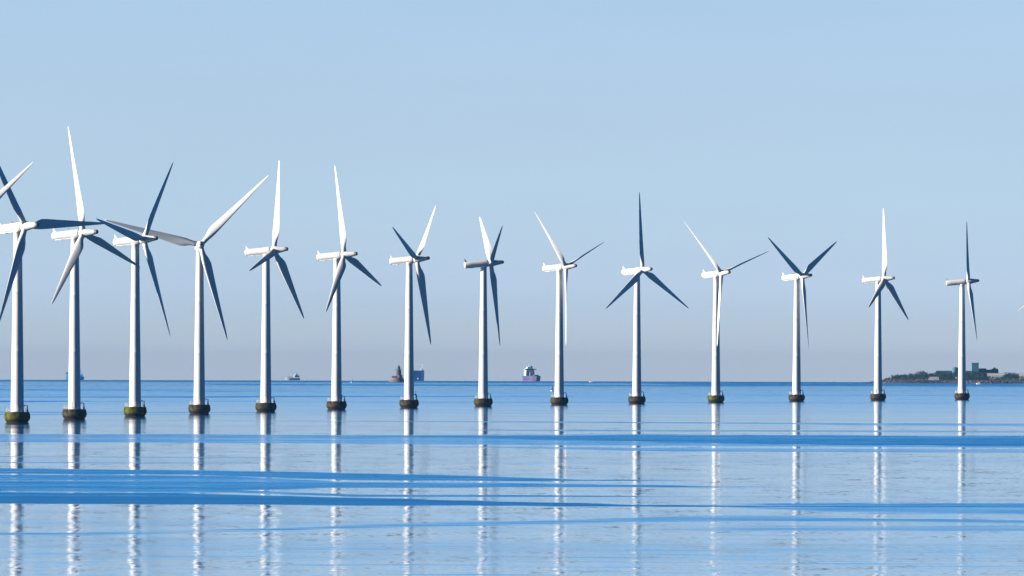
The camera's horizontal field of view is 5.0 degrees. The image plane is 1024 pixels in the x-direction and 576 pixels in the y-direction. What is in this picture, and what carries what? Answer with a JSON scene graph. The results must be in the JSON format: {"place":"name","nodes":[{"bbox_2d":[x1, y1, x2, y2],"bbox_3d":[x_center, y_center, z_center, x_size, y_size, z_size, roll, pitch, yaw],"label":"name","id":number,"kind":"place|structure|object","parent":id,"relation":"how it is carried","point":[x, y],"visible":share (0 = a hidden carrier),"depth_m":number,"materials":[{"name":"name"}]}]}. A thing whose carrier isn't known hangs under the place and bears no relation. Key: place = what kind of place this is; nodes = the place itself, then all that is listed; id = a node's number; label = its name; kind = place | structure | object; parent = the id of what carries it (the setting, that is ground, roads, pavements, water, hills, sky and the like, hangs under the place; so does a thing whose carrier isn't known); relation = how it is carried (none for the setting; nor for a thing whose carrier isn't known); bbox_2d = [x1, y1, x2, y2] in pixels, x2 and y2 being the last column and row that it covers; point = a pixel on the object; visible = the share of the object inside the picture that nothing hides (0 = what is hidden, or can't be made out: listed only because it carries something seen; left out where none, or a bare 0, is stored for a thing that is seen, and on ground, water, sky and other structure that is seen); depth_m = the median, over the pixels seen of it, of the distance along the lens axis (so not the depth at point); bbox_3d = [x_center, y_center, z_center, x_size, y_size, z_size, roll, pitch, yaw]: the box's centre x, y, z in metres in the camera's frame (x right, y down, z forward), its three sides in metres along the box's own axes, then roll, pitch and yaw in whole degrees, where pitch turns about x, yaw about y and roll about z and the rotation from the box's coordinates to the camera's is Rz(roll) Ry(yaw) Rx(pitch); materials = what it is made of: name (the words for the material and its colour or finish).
{"place":"outdoors","nodes":[
{"label":"outdoors","id":0,"kind":"place"},
{"bbox_2d":[0,380,1023,575],"bbox_3d":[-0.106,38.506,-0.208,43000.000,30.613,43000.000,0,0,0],"label":"sea","id":1,"kind":"structure","parent":0,"point":[528,478],"depth_m":2133.99,"materials":[{"name":"blue liquid"}]},
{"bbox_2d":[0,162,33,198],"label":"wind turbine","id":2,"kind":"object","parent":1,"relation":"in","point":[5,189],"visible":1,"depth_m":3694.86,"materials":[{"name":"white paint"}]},
{"bbox_2d":[0,167,104,423],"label":"wind turbine","id":3,"kind":"object","parent":1,"relation":"in","point":[16,414],"visible":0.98,"depth_m":3890.82,"materials":[{"name":"white metal"}]},
{"bbox_2d":[66,369,83,379],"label":"coaster","id":4,"kind":"object","parent":1,"relation":"on","point":[67,376],"visible":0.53,"depth_m":17285.56,"materials":[{"name":"blue metal"}]},
{"bbox_2d":[51,128,139,419],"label":"wind turbine","id":5,"kind":"object","parent":1,"relation":"in","point":[74,411],"visible":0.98,"depth_m":4105.40,"materials":[{"name":"metal"}]},
{"bbox_2d":[96,163,172,416],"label":"wind turbine","id":6,"kind":"object","parent":1,"relation":"in","point":[135,241],"visible":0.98,"depth_m":4317.39,"materials":[{"name":"white metal"}]},
{"bbox_2d":[106,175,268,414],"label":"wind turbine","id":7,"kind":"object","parent":1,"relation":"in","point":[199,406],"visible":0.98,"depth_m":4526.34,"materials":[{"name":"metal"}]},
{"bbox_2d":[245,163,303,411],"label":"wind turbine","id":8,"kind":"object","parent":1,"relation":"in","point":[264,403],"visible":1,"depth_m":4732.70,"materials":[{"name":"metal"}]},
{"bbox_2d":[285,372,299,379],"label":"cargo ship","id":9,"kind":"object","parent":1,"relation":"on","point":[296,375],"visible":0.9,"depth_m":18194.68,"materials":[{"name":"white metal"}]},
{"bbox_2d":[316,168,380,409],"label":"wind turbine","id":10,"kind":"object","parent":1,"relation":"in","point":[336,402],"visible":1,"depth_m":4935.64,"materials":[{"name":"metal"}]},
{"bbox_2d":[389,366,403,381],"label":"lighthouse","id":11,"kind":"object","parent":1,"relation":"in","point":[398,377],"visible":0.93,"depth_m":13295.92,"materials":[{"name":"grey stone"}]},
{"bbox_2d":[389,206,435,408],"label":"wind turbine","id":12,"kind":"object","parent":1,"relation":"in","point":[408,402],"visible":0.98,"depth_m":5137.50,"materials":[{"name":"metal"}]},
{"bbox_2d":[414,364,423,380],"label":"car carrier","id":13,"kind":"object","parent":1,"relation":"on","point":[419,375],"visible":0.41,"depth_m":17274.03,"materials":[{"name":"blue metal"}]},
{"bbox_2d":[464,217,503,406],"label":"wind turbine","id":14,"kind":"object","parent":1,"relation":"in","point":[481,399],"visible":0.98,"depth_m":5334.67,"materials":[{"name":"metal"}]},
{"bbox_2d":[523,366,540,380],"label":"tanker","id":15,"kind":"object","parent":1,"relation":"on","point":[529,374],"visible":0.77,"depth_m":17609.99,"materials":[{"name":"white metal"}]},
{"bbox_2d":[535,213,603,404],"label":"wind turbine","id":16,"kind":"object","parent":1,"relation":"in","point":[559,398],"visible":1,"depth_m":5529.25,"materials":[{"name":"metal"}]},
{"bbox_2d":[606,192,688,403],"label":"wind turbine","id":17,"kind":"object","parent":1,"relation":"in","point":[635,397],"visible":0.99,"depth_m":5722.04,"materials":[{"name":"metal"}]},
{"bbox_2d":[685,223,768,402],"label":"wind turbine","id":18,"kind":"object","parent":1,"relation":"in","point":[718,274],"visible":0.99,"depth_m":5911.32,"materials":[{"name":"white metal"}]},
{"bbox_2d":[768,237,835,401],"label":"wind turbine","id":19,"kind":"object","parent":1,"relation":"in","point":[795,396],"visible":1,"depth_m":6097.54,"materials":[{"name":"metal"}]},
{"bbox_2d":[862,209,907,400],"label":"wind turbine","id":20,"kind":"object","parent":1,"relation":"in","point":[881,283],"visible":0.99,"depth_m":6281.55,"materials":[{"name":"metal"}]},
{"bbox_2d":[946,223,978,399],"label":"wind turbine","id":21,"kind":"object","parent":1,"relation":"in","point":[961,394],"visible":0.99,"depth_m":6462.60,"materials":[{"name":"metal"}]},
{"bbox_2d":[0,0,1023,381],"label":"sky","id":22,"kind":"structure","parent":0,"point":[795,124],"materials":[{"name":"blue"}]},
{"bbox_2d":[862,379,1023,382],"bbox_3d":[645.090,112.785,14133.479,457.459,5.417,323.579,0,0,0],"label":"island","id":23,"kind":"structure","parent":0,"point":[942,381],"depth_m":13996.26,"materials":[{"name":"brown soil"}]},
{"bbox_2d":[972,363,978,379],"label":"tower block","id":24,"kind":"structure","parent":23,"relation":"on","point":[975,367],"depth_m":14138.72,"materials":[{"name":"stone"}]},
{"bbox_2d":[979,368,997,379],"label":"long hall","id":25,"kind":"structure","parent":23,"relation":"on","point":[993,370],"depth_m":14146.09,"materials":[{"name":"stone"}]},
{"bbox_2d":[987,373,1004,379],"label":"white building","id":26,"kind":"structure","parent":23,"relation":"on","point":[996,375],"depth_m":14097.72,"materials":[{"name":"white"}]}
]}

